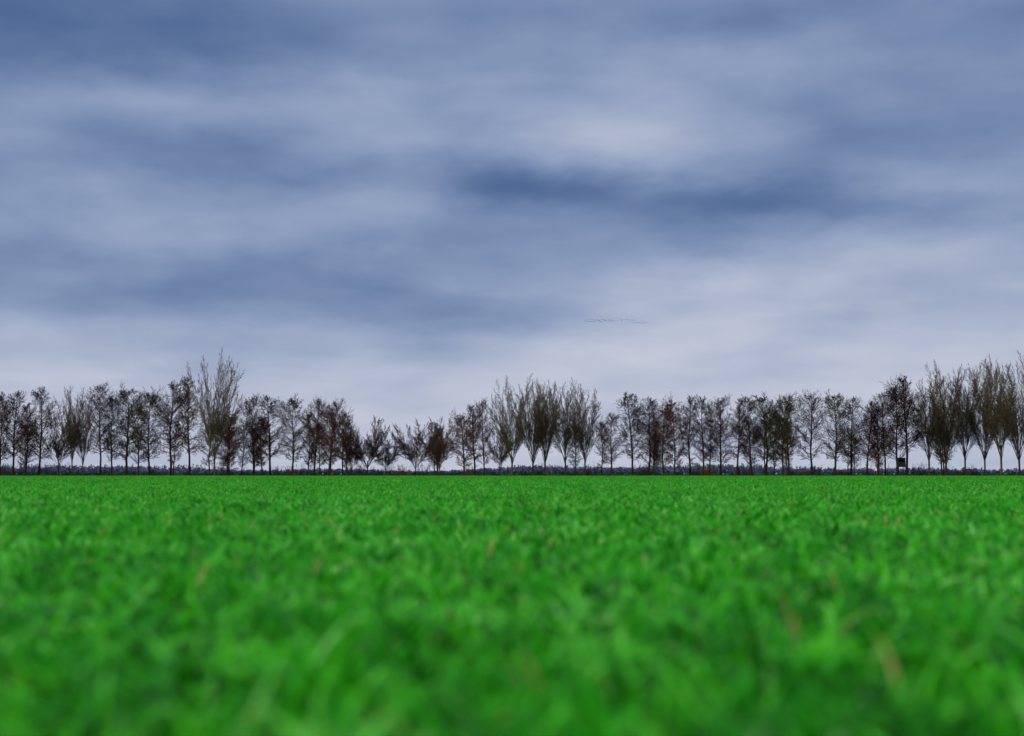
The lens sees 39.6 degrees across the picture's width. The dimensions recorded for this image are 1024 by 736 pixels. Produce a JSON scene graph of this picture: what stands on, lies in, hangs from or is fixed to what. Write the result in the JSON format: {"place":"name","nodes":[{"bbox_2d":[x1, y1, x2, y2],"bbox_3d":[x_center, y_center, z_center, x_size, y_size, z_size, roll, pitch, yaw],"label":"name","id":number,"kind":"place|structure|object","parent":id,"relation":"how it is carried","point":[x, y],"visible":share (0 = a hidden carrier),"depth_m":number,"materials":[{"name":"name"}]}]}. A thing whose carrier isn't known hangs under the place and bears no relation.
{"place":"outdoors","nodes":[
{"label":"outdoors","id":0,"kind":"place"},
{"bbox_2d":[0,474,1023,735],"bbox_3d":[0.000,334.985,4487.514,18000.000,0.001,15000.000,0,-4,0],"label":"ground","id":1,"kind":"structure","parent":0,"point":[880,698],"depth_m":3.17,"materials":[{"name":"green plant"}]},
{"bbox_2d":[55,385,90,475],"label":"poplar tree","id":2,"kind":"object","parent":1,"relation":"on","point":[69,431],"visible":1,"depth_m":274.70,"materials":[{"name":"brown plant"}]},
{"bbox_2d":[71,397,100,474],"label":"poplar tree","id":3,"kind":"object","parent":1,"relation":"on","point":[82,442],"visible":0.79,"depth_m":277.92,"materials":[{"name":"brown plant"}]},
{"bbox_2d":[186,347,248,475],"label":"poplar tree","id":4,"kind":"object","parent":1,"relation":"on","point":[212,429],"visible":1,"depth_m":280.06,"materials":[{"name":"brown plant"}]},
{"bbox_2d":[0,375,956,475],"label":"distant tree row","id":5,"kind":"object","parent":1,"relation":"on","point":[438,447],"visible":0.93,"depth_m":287.28,"materials":[{"name":"plant"}]},
{"bbox_2d":[283,464,713,475],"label":"beech bush","id":6,"kind":"object","parent":1,"relation":"on","point":[465,470],"visible":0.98,"depth_m":281.28,"materials":[{"name":"orange plant"}]},
{"bbox_2d":[486,375,535,475],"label":"poplar tree","id":7,"kind":"object","parent":1,"relation":"on","point":[509,444],"visible":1,"depth_m":274.33,"materials":[{"name":"brown plant"}]},
{"bbox_2d":[1,463,1023,474],"bbox_3d":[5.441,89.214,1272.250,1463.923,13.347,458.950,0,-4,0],"label":"distant woodland","id":8,"kind":"object","parent":1,"relation":"on","point":[728,469],"visible":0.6,"depth_m":1115.01,"materials":[{"name":"black plant"}]},
{"bbox_2d":[1,459,1023,475],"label":"hedge","id":9,"kind":"object","parent":1,"relation":"on","point":[588,473],"visible":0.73,"depth_m":293.10,"materials":[{"name":"black plant"}]},
{"bbox_2d":[506,373,556,475],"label":"poplar tree","id":10,"kind":"object","parent":1,"relation":"on","point":[534,451],"visible":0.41,"depth_m":279.47,"materials":[{"name":"brown plant"}]},
{"bbox_2d":[526,381,569,475],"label":"poplar tree","id":11,"kind":"object","parent":1,"relation":"on","point":[546,432],"visible":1,"depth_m":275.04,"materials":[{"name":"brown plant"}]},
{"bbox_2d":[546,378,595,475],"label":"poplar tree","id":12,"kind":"object","parent":1,"relation":"on","point":[565,438],"visible":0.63,"depth_m":280.86,"materials":[{"name":"brown plant"}]},
{"bbox_2d":[563,388,610,474],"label":"poplar tree","id":13,"kind":"object","parent":1,"relation":"on","point":[583,432],"visible":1,"depth_m":277.41,"materials":[{"name":"brown plant"}]},
{"bbox_2d":[896,458,905,475],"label":"hunting hide","id":14,"kind":"object","parent":1,"relation":"on","point":[900,462],"visible":0.88,"depth_m":271.75,"materials":[{"name":"brown wood"}]},
{"bbox_2d":[904,368,961,475],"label":"poplar tree","id":15,"kind":"object","parent":1,"relation":"on","point":[929,442],"visible":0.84,"depth_m":279.85,"materials":[{"name":"brown plant"}]},
{"bbox_2d":[911,361,973,475],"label":"poplar tree","id":16,"kind":"object","parent":1,"relation":"on","point":[948,440],"visible":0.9,"depth_m":279.81,"materials":[{"name":"brown plant"}]},
{"bbox_2d":[939,364,984,474],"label":"poplar tree","id":17,"kind":"object","parent":1,"relation":"on","point":[964,426],"visible":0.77,"depth_m":279.99,"materials":[{"name":"brown plant"}]},
{"bbox_2d":[951,359,1009,475],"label":"poplar tree","id":18,"kind":"object","parent":1,"relation":"on","point":[983,436],"visible":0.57,"depth_m":280.55,"materials":[{"name":"brown plant"}]},
{"bbox_2d":[963,354,1023,475],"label":"poplar tree","id":19,"kind":"object","parent":1,"relation":"on","point":[997,422],"visible":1,"depth_m":274.97,"materials":[{"name":"brown plant"}]},
{"bbox_2d":[989,350,1023,475],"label":"poplar tree","id":20,"kind":"object","parent":1,"relation":"on","point":[1015,435],"visible":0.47,"depth_m":282.83,"materials":[{"name":"brown plant"}]},
{"bbox_2d":[0,0,1023,473],"label":"sky","id":21,"kind":"structure","parent":0,"point":[399,210],"materials":[{"name":"blue"}]},
{"bbox_2d":[2,474,1022,475],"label":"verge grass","id":22,"kind":"structure","parent":0,"point":[505,475],"depth_m":274.28,"materials":[{"name":"green plant"}]}
]}

